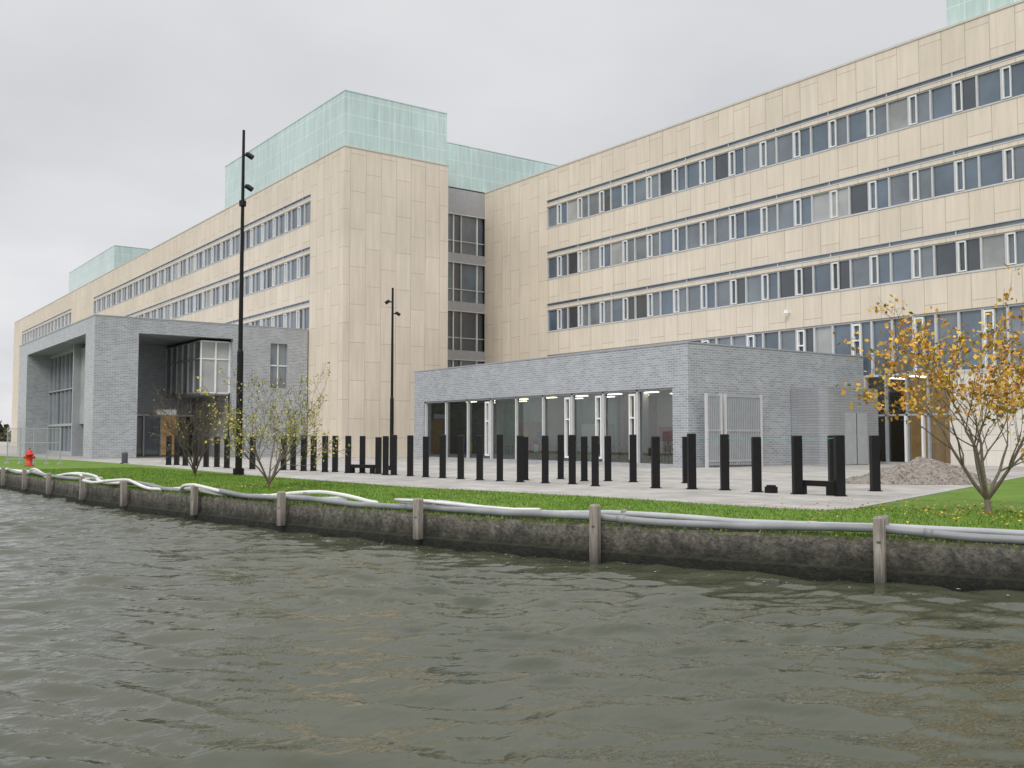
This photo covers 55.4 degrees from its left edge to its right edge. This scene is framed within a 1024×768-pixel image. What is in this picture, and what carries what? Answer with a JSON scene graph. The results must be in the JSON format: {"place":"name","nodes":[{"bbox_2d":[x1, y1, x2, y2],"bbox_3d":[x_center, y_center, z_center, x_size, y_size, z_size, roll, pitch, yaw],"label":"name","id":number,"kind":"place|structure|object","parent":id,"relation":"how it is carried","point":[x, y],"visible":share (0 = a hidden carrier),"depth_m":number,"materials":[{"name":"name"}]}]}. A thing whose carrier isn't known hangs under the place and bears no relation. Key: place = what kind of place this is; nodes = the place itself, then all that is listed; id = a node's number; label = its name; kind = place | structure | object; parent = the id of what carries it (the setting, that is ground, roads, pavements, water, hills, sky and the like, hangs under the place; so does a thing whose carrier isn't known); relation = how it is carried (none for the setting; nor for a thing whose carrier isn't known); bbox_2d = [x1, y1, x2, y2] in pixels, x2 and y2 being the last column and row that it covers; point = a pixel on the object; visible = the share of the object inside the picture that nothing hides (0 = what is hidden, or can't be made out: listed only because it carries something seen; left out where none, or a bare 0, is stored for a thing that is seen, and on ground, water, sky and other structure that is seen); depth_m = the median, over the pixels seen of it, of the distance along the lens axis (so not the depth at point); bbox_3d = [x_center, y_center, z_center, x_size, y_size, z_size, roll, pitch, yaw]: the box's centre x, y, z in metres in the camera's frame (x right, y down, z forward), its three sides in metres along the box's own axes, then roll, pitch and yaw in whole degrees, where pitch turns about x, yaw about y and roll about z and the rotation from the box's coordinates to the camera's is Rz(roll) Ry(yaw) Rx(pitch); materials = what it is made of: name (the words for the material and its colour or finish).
{"place":"outdoors","nodes":[
{"label":"outdoors","id":0,"kind":"place"},
{"bbox_2d":[0,0,946,431],"label":"sky","id":1,"kind":"structure","parent":0,"point":[122,122],"materials":[{"name":"grey"}]},
{"bbox_2d":[0,488,1023,767],"bbox_3d":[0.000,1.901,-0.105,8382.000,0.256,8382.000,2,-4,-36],"label":"water","id":2,"kind":"structure","parent":0,"point":[136,640],"depth_m":8.38,"materials":[{"name":"liquid"}]},
{"bbox_2d":[0,473,1023,591],"bbox_3d":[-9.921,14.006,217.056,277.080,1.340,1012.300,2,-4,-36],"label":"quay wall","id":3,"kind":"structure","parent":0,"point":[963,567],"depth_m":14.81,"materials":[{"name":"concrete"}]},
{"bbox_2d":[1,467,4,485],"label":"mooring stake","id":4,"kind":"object","parent":3,"relation":"attached to","point":[2,476],"visible":1,"depth_m":36.29,"materials":[{"name":"grey wood"}]},
{"bbox_2d":[22,469,26,489],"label":"mooring stake","id":5,"kind":"object","parent":3,"relation":"attached to","point":[24,474],"visible":1,"depth_m":33.55,"materials":[{"name":"grey wood"}]},
{"bbox_2d":[46,473,50,493],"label":"mooring stake","id":6,"kind":"object","parent":3,"relation":"attached to","point":[48,483],"visible":1,"depth_m":30.85,"materials":[{"name":"grey wood"}]},
{"bbox_2d":[79,476,84,499],"bbox_3d":[-12.335,2.976,27.978,0.127,0.691,0.143,2,-4,-36],"label":"mooring stake","id":7,"kind":"object","parent":3,"relation":"attached to","point":[81,490],"visible":1,"depth_m":27.93,"materials":[{"name":"grey wood"}]},
{"bbox_2d":[0,468,218,492],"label":"water hose","id":8,"kind":"object","parent":3,"relation":"on","point":[87,480],"visible":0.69,"depth_m":25.42,"materials":[{"name":"white rubber"}]},
{"bbox_2d":[120,480,126,505],"bbox_3d":[-10.124,2.843,25.404,0.124,0.674,0.136,3,-4,-42],"label":"mooring stake","id":9,"kind":"object","parent":3,"relation":"attached to","point":[123,492],"visible":1,"depth_m":25.36,"materials":[{"name":"grey wood"}]},
{"bbox_2d":[0,468,348,501],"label":"drain pipe","id":10,"kind":"object","parent":3,"relation":"on","point":[253,496],"visible":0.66,"depth_m":23.37,"materials":[{"name":"grey plastic"}]},
{"bbox_2d":[0,469,378,502],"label":"water hose","id":11,"kind":"object","parent":3,"relation":"on","point":[344,495],"visible":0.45,"depth_m":20.61,"materials":[{"name":"white rubber"}]},
{"bbox_2d":[190,485,197,514],"bbox_3d":[-7.323,2.671,22.467,0.124,0.692,0.136,3,-4,-43],"label":"mooring stake","id":12,"kind":"object","parent":3,"relation":"attached to","point":[194,501],"visible":1,"depth_m":22.42,"materials":[{"name":"grey wood"}]},
{"bbox_2d":[277,491,285,525],"bbox_3d":[-4.683,2.521,19.778,0.136,0.693,0.124,-3,-4,44],"label":"mooring stake","id":13,"kind":"object","parent":3,"relation":"attached to","point":[281,503],"visible":1,"depth_m":19.73,"materials":[{"name":"grey wood"}]},
{"bbox_2d":[413,498,422,539],"bbox_3d":[-1.649,2.362,17.121,0.136,0.717,0.124,-3,-4,40],"label":"mooring stake","id":14,"kind":"object","parent":3,"relation":"attached to","point":[417,518],"visible":1,"depth_m":17.08,"materials":[{"name":"grey wood"}]},
{"bbox_2d":[589,504,600,562],"bbox_3d":[1.274,2.564,14.939,0.137,1.433,0.125,-2,-4,34],"label":"mooring stake","id":15,"kind":"object","parent":3,"relation":"attached to","point":[594,533],"visible":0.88,"depth_m":14.91,"materials":[{"name":"grey wood"}]},
{"bbox_2d":[224,495,1023,544],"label":"drain pipe","id":16,"kind":"object","parent":3,"relation":"on","point":[936,534],"visible":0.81,"depth_m":14.21,"materials":[{"name":"grey plastic"}]},
{"bbox_2d":[401,499,1023,535],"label":"drain pipe","id":17,"kind":"object","parent":3,"relation":"on","point":[659,515],"visible":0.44,"depth_m":14.15,"materials":[{"name":"plastic"}]},
{"bbox_2d":[394,498,540,510],"bbox_3d":[-0.861,2.099,16.930,3.146,0.135,0.149,-2,-4,34],"label":"water hose","id":18,"kind":"object","parent":17,"relation":"on","point":[456,504],"visible":0.77,"depth_m":16.86,"materials":[{"name":"white rubber"}]},
{"bbox_2d":[873,516,886,582],"bbox_3d":[4.810,2.445,12.738,0.137,1.426,0.125,-2,-4,31],"label":"mooring stake","id":19,"kind":"object","parent":3,"relation":"attached to","point":[879,544],"visible":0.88,"depth_m":12.71,"materials":[{"name":"grey wood"}]},
{"bbox_2d":[883,515,889,536],"bbox_3d":[5.031,1.938,13.124,0.081,0.350,0.073,-2,-4,32],"label":"mooring stake","id":20,"kind":"object","parent":3,"relation":"attached to","point":[887,521],"visible":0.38,"depth_m":13.09,"materials":[{"name":"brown wood"}]},
{"bbox_2d":[0,442,1023,508],"bbox_3d":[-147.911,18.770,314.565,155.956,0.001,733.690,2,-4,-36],"label":"plaza pavement","id":21,"kind":"structure","parent":0,"point":[673,488],"depth_m":31.64,"materials":[{"name":"grey concrete"}]},
{"bbox_2d":[17,314,307,458],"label":"entrance block","id":22,"kind":"structure","parent":21,"relation":"on","point":[85,384],"depth_m":71.05,"materials":[{"name":"grey brick"}]},
{"bbox_2d":[166,436,171,464],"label":"steel bollard","id":23,"kind":"object","parent":21,"relation":"on","point":[168,453],"visible":0.79,"depth_m":48.50,"materials":[{"name":"black metal"}]},
{"bbox_2d":[174,436,179,464],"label":"steel bollard","id":24,"kind":"object","parent":21,"relation":"on","point":[176,456],"visible":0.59,"depth_m":48.50,"materials":[{"name":"black metal"}]},
{"bbox_2d":[182,437,188,465],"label":"steel bollard","id":25,"kind":"object","parent":21,"relation":"on","point":[184,462],"visible":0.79,"depth_m":47.38,"materials":[{"name":"black metal"}]},
{"bbox_2d":[193,437,198,465],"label":"steel bollard","id":26,"kind":"object","parent":21,"relation":"on","point":[197,457],"visible":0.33,"depth_m":46.80,"materials":[{"name":"black metal"}]},
{"bbox_2d":[203,436,209,466],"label":"steel bollard","id":27,"kind":"object","parent":21,"relation":"on","point":[206,459],"visible":0.55,"depth_m":45.18,"materials":[{"name":"black metal"}]},
{"bbox_2d":[214,436,220,466],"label":"steel bollard","id":28,"kind":"object","parent":21,"relation":"on","point":[216,455],"visible":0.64,"depth_m":45.19,"materials":[{"name":"black metal"}]},
{"bbox_2d":[224,436,230,467],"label":"steel bollard","id":29,"kind":"object","parent":21,"relation":"on","point":[227,461],"visible":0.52,"depth_m":43.70,"materials":[{"name":"black metal"}]},
{"bbox_2d":[249,437,255,468],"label":"steel bollard","id":30,"kind":"object","parent":21,"relation":"on","point":[251,465],"visible":0.69,"depth_m":42.00,"materials":[{"name":"black metal"}]},
{"bbox_2d":[280,435,286,469],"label":"steel bollard","id":31,"kind":"object","parent":21,"relation":"on","point":[284,467],"visible":0.48,"depth_m":40.90,"materials":[{"name":"black metal"}]},
{"bbox_2d":[290,437,296,469],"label":"steel bollard","id":32,"kind":"object","parent":21,"relation":"on","point":[292,466],"visible":0.5,"depth_m":40.89,"materials":[{"name":"black metal"}]},
{"bbox_2d":[300,435,307,470],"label":"steel bollard","id":33,"kind":"object","parent":21,"relation":"on","point":[303,455],"visible":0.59,"depth_m":39.70,"materials":[{"name":"black metal"}]},
{"bbox_2d":[310,436,316,470],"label":"steel bollard","id":34,"kind":"object","parent":21,"relation":"on","point":[312,459],"visible":0.64,"depth_m":39.70,"materials":[{"name":"black metal"}]},
{"bbox_2d":[321,436,328,471],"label":"steel bollard","id":35,"kind":"object","parent":21,"relation":"on","point":[325,462],"visible":0.88,"depth_m":38.50,"materials":[{"name":"black metal"}]},
{"bbox_2d":[331,436,338,471],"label":"steel bollard","id":36,"kind":"object","parent":21,"relation":"on","point":[335,462],"visible":0.91,"depth_m":38.50,"materials":[{"name":"black metal"}]},
{"bbox_2d":[344,436,350,472],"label":"steel bollard","id":37,"kind":"object","parent":21,"relation":"on","point":[348,457],"visible":0.88,"depth_m":37.41,"materials":[{"name":"black metal"}]},
{"bbox_2d":[359,436,365,472],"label":"steel bollard","id":38,"kind":"object","parent":21,"relation":"on","point":[362,450],"visible":0.93,"depth_m":37.41,"materials":[{"name":"black metal"}]},
{"bbox_2d":[350,464,374,473],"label":"steel beam","id":39,"kind":"structure","parent":21,"relation":"on","point":[354,466],"depth_m":37.06,"materials":[{"name":"black metal"}]},
{"bbox_2d":[374,437,381,473],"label":"steel bollard","id":40,"kind":"object","parent":21,"relation":"on","point":[378,455],"visible":0.88,"depth_m":36.41,"materials":[{"name":"black metal"}]},
{"bbox_2d":[382,436,388,474],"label":"steel bollard","id":41,"kind":"object","parent":21,"relation":"on","point":[385,455],"visible":0.93,"depth_m":35.41,"materials":[{"name":"black metal"}]},
{"bbox_2d":[385,288,400,469],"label":"lamp mast","id":42,"kind":"object","parent":21,"relation":"on","point":[392,372],"visible":0.84,"depth_m":41.06,"materials":[{"name":"black metal"}]},
{"bbox_2d":[390,435,397,474],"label":"steel bollard","id":43,"kind":"object","parent":21,"relation":"on","point":[393,454],"visible":0.93,"depth_m":35.41,"materials":[{"name":"black metal"}]},
{"bbox_2d":[406,435,413,475],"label":"steel bollard","id":44,"kind":"object","parent":21,"relation":"on","point":[410,443],"visible":0.93,"depth_m":34.41,"materials":[{"name":"black metal"}]},
{"bbox_2d":[422,436,429,476],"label":"steel bollard","id":45,"kind":"object","parent":21,"relation":"on","point":[425,456],"visible":0.95,"depth_m":33.51,"materials":[{"name":"black metal"}]},
{"bbox_2d":[438,435,446,477],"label":"steel bollard","id":46,"kind":"object","parent":21,"relation":"on","point":[442,457],"visible":0.93,"depth_m":32.71,"materials":[{"name":"black metal"}]},
{"bbox_2d":[456,435,464,478],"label":"steel bollard","id":47,"kind":"object","parent":21,"relation":"on","point":[460,456],"visible":0.93,"depth_m":31.91,"materials":[{"name":"black metal"}]},
{"bbox_2d":[475,435,483,479],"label":"steel bollard","id":48,"kind":"object","parent":21,"relation":"on","point":[479,457],"visible":0.95,"depth_m":31.11,"materials":[{"name":"black metal"}]},
{"bbox_2d":[496,434,503,480],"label":"steel bollard","id":49,"kind":"object","parent":21,"relation":"on","point":[499,457],"visible":0.95,"depth_m":30.41,"materials":[{"name":"black metal"}]},
{"bbox_2d":[0,455,1023,510],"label":"plaza edging","id":50,"kind":"object","parent":21,"relation":"on","point":[906,498],"visible":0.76,"depth_m":23.37,"materials":[{"name":"concrete"}]},
{"bbox_2d":[120,452,128,463],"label":"mooring bollard","id":51,"kind":"object","parent":50,"relation":"on","point":[124,457],"visible":0.93,"depth_m":51.22,"materials":[{"name":"grey metal"}]},
{"bbox_2d":[11,2,1023,466],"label":"stone walls","id":52,"kind":"structure","parent":21,"relation":"on","point":[373,232],"depth_m":69.07,"materials":[{"name":"stone"}]},
{"bbox_2d":[14,0,1023,464],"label":"windows","id":53,"kind":"structure","parent":52,"relation":"attached to","point":[914,186],"depth_m":57.44,"materials":[{"name":"glass"}]},
{"bbox_2d":[69,0,1018,292],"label":"mint glass roof volumes","id":54,"kind":"structure","parent":52,"relation":"on","point":[367,122],"depth_m":74.33,"materials":[{"name":"teal glass"}]},
{"bbox_2d":[516,436,524,481],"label":"steel bollard","id":55,"kind":"object","parent":21,"relation":"on","point":[520,458],"visible":0.95,"depth_m":29.71,"materials":[{"name":"black metal"}]},
{"bbox_2d":[524,437,528,479],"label":"steel bollard","id":56,"kind":"object","parent":21,"relation":"on","point":[525,458],"visible":0.62,"depth_m":31.11,"materials":[{"name":"black metal"}]},
{"bbox_2d":[541,435,549,482],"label":"steel bollard","id":57,"kind":"object","parent":21,"relation":"on","point":[545,458],"visible":0.95,"depth_m":29.02,"materials":[{"name":"black metal"}]},
{"bbox_2d":[557,435,564,478],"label":"steel bollard","id":58,"kind":"object","parent":21,"relation":"on","point":[560,456],"visible":0.93,"depth_m":31.91,"materials":[{"name":"black metal"}]},
{"bbox_2d":[568,435,576,483],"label":"steel bollard","id":59,"kind":"object","parent":21,"relation":"on","point":[572,455],"visible":0.95,"depth_m":28.42,"materials":[{"name":"black metal"}]},
{"bbox_2d":[580,436,588,480],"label":"steel bollard","id":60,"kind":"object","parent":21,"relation":"on","point":[584,458],"visible":0.95,"depth_m":30.41,"materials":[{"name":"black metal"}]},
{"bbox_2d":[590,436,599,485],"bbox_3d":[2.330,2.159,27.320,0.264,1.411,0.264,0,-3,4],"label":"steel bollard","id":61,"kind":"object","parent":21,"relation":"on","point":[595,458],"visible":0.95,"depth_m":27.22,"materials":[{"name":"black metal"}]},
{"bbox_2d":[604,436,611,480],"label":"steel bollard","id":62,"kind":"object","parent":21,"relation":"on","point":[607,457],"visible":0.95,"depth_m":30.42,"materials":[{"name":"black metal"}]},
{"bbox_2d":[628,435,637,481],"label":"steel bollard","id":63,"kind":"object","parent":21,"relation":"on","point":[632,458],"visible":0.95,"depth_m":29.72,"materials":[{"name":"black metal"}]},
{"bbox_2d":[414,341,863,466],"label":"glass pavilion","id":64,"kind":"structure","parent":21,"relation":"on","point":[660,390],"depth_m":51.34,"materials":[{"name":"grey brick"}]},
{"bbox_2d":[650,436,661,487],"bbox_3d":[3.860,2.106,26.221,0.264,1.396,0.264,0,-3,-2],"label":"steel bollard","id":65,"kind":"object","parent":21,"relation":"on","point":[655,461],"visible":0.95,"depth_m":26.12,"materials":[{"name":"black metal"}]},
{"bbox_2d":[681,437,686,482],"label":"steel bollard","id":66,"kind":"object","parent":21,"relation":"on","point":[684,459],"visible":0.59,"depth_m":29.02,"materials":[{"name":"black metal"}]},
{"bbox_2d":[686,434,697,488],"bbox_3d":[4.739,2.042,25.724,0.264,1.468,0.264,0,-3,0],"label":"steel bollard","id":67,"kind":"object","parent":21,"relation":"on","point":[691,462],"visible":0.95,"depth_m":25.63,"materials":[{"name":"black metal"}]},
{"bbox_2d":[483,219,905,461],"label":"windows","id":68,"kind":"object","parent":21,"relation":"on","point":[897,441],"visible":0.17,"depth_m":54.08,"materials":[{"name":"black glass"}]},
{"bbox_2d":[719,434,730,489],"bbox_3d":[5.499,2.024,25.224,0.264,1.449,0.264,0,-3,3],"label":"steel bollard","id":69,"kind":"object","parent":21,"relation":"on","point":[724,463],"visible":0.95,"depth_m":25.13,"materials":[{"name":"black metal"}]},
{"bbox_2d":[704,393,762,467],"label":"slatted gate","id":70,"kind":"structure","parent":21,"relation":"on","point":[735,417],"depth_m":45.43,"materials":[{"name":"metal"}]},
{"bbox_2d":[750,437,762,491],"bbox_3d":[6.099,2.008,24.324,0.264,1.381,0.264,0,-3,2],"label":"steel bollard","id":71,"kind":"object","parent":21,"relation":"on","point":[756,464],"visible":0.98,"depth_m":24.23,"materials":[{"name":"black metal"}]},
{"bbox_2d":[697,438,831,439],"bbox_3d":[6.246,1.360,24.280,0.233,0.061,4.219,3,-4,-42],"label":"marker rope","id":72,"kind":"object","parent":71,"relation":"attached to","point":[766,438],"visible":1,"depth_m":23.97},
{"bbox_2d":[765,485,777,492],"bbox_3d":[6.349,2.575,23.892,0.200,0.200,0.240,2,-4,-36],"label":"ground floodlight","id":73,"kind":"object","parent":21,"relation":"on","point":[771,488],"visible":0.96,"depth_m":23.82,"materials":[{"name":"black paint"}]},
{"bbox_2d":[790,435,804,493],"bbox_3d":[6.849,1.943,23.426,0.264,1.411,0.264,0,-3,-1],"label":"steel bollard","id":74,"kind":"object","parent":21,"relation":"on","point":[797,463],"visible":0.95,"depth_m":23.33,"materials":[{"name":"black metal"}]},
{"bbox_2d":[803,480,833,495],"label":"steel beam","id":75,"kind":"structure","parent":21,"relation":"on","point":[829,485],"depth_m":22.93,"materials":[{"name":"black metal"}]},
{"bbox_2d":[827,435,833,480],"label":"steel bollard","id":76,"kind":"object","parent":21,"relation":"on","point":[830,460],"visible":0.36,"depth_m":25.15,"materials":[{"name":"black metal"}]},
{"bbox_2d":[791,387,878,465],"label":"service kiosk","id":77,"kind":"object","parent":21,"relation":"on","point":[822,413],"visible":0.91,"depth_m":48.06,"materials":[{"name":"grey metal"}]},
{"bbox_2d":[833,435,847,495],"bbox_3d":[7.599,1.896,22.627,0.264,1.417,0.264,0,-3,2],"label":"steel bollard","id":78,"kind":"object","parent":21,"relation":"on","point":[839,465],"visible":0.95,"depth_m":22.53,"materials":[{"name":"black metal"}]},
{"bbox_2d":[868,435,881,490],"bbox_3d":[9.199,2.012,24.724,0.264,1.418,0.264,0,-3,1],"label":"steel bollard","id":79,"kind":"object","parent":21,"relation":"on","point":[874,462],"visible":0.95,"depth_m":24.63,"materials":[{"name":"black metal"}]},
{"bbox_2d":[877,373,950,462],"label":"lobby interior","id":80,"kind":"object","parent":21,"relation":"on","point":[941,452],"visible":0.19,"depth_m":53.33,"materials":[{"name":"brown wood"}]},
{"bbox_2d":[845,456,1003,484],"bbox_3d":[12.216,2.577,29.298,4.962,0.800,2.840,0,-3,3],"label":"gravel heap","id":81,"kind":"object","parent":21,"relation":"on","point":[919,470],"visible":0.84,"depth_m":28.59,"materials":[{"name":"beige gravel"}]},
{"bbox_2d":[0,456,1023,545],"bbox_3d":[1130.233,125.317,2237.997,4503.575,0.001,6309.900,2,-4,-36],"label":"lawn ground","id":82,"kind":"structure","parent":0,"point":[1011,492],"depth_m":21.10,"materials":[{"name":"green plant"}]},
{"bbox_2d":[0,420,10,441],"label":"distant tree belt","id":83,"kind":"object","parent":82,"relation":"on","point":[3,434],"visible":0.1,"depth_m":364.18,"materials":[{"name":"green plant"}]},
{"bbox_2d":[23,448,35,465],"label":"fire hydrant","id":84,"kind":"object","parent":82,"relation":"on","point":[29,457],"visible":0.96,"depth_m":46.77,"materials":[{"name":"red metal"}]},
{"bbox_2d":[4,427,62,463],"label":"construction fence","id":85,"kind":"object","parent":82,"relation":"on","point":[38,447],"visible":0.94,"depth_m":50.72,"materials":[{"name":"grey metal"}]},
{"bbox_2d":[137,380,241,475],"bbox_3d":[-11.569,1.623,34.522,4.142,3.477,3.895,-2,-4,28],"label":"autumn tree","id":86,"kind":"object","parent":82,"relation":"on","point":[194,468],"visible":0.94,"depth_m":34.23,"materials":[{"name":"brown plant"}]},
{"bbox_2d":[233,130,253,474],"bbox_3d":[-9.848,-3.050,35.804,0.591,12.750,0.386,0,-3,9],"label":"lamp mast","id":87,"kind":"object","parent":82,"relation":"on","point":[238,469],"visible":0.94,"depth_m":35.72,"materials":[{"name":"black metal"}]},
{"bbox_2d":[196,362,353,486],"bbox_3d":[-6.622,1.164,26.677,3.984,3.526,4.685,2,-4,-36],"label":"autumn tree","id":88,"kind":"object","parent":82,"relation":"on","point":[292,429],"visible":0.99,"depth_m":26.48,"materials":[{"name":"green plant"}]},
{"bbox_2d":[182,483,1023,524],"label":"fallen leaves","id":89,"kind":"object","parent":82,"relation":"on","point":[853,510],"visible":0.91,"depth_m":17.73,"materials":[{"name":"brown plant"}]},
{"bbox_2d":[833,263,1023,513],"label":"autumn tree","id":90,"kind":"object","parent":82,"relation":"on","point":[979,458],"visible":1,"depth_m":17.39,"materials":[{"name":"yellow plant"}]},
{"bbox_2d":[25,496,1008,595],"bbox_3d":[-6.601,3.138,22.839,4.276,0.001,46.518,3,-5,-47],"label":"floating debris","id":91,"kind":"object","parent":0,"point":[522,558],"visible":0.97,"depth_m":14.55,"materials":[{"name":"grey"}]},
{"bbox_2d":[754,578,780,583],"bbox_3d":[3.350,2.595,12.775,0.100,0.070,0.320,5,-6,-60],"label":"floating plank","id":92,"kind":"object","parent":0,"point":[773,581],"visible":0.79,"depth_m":12.73,"materials":[{"name":"grey wood"}]}
]}

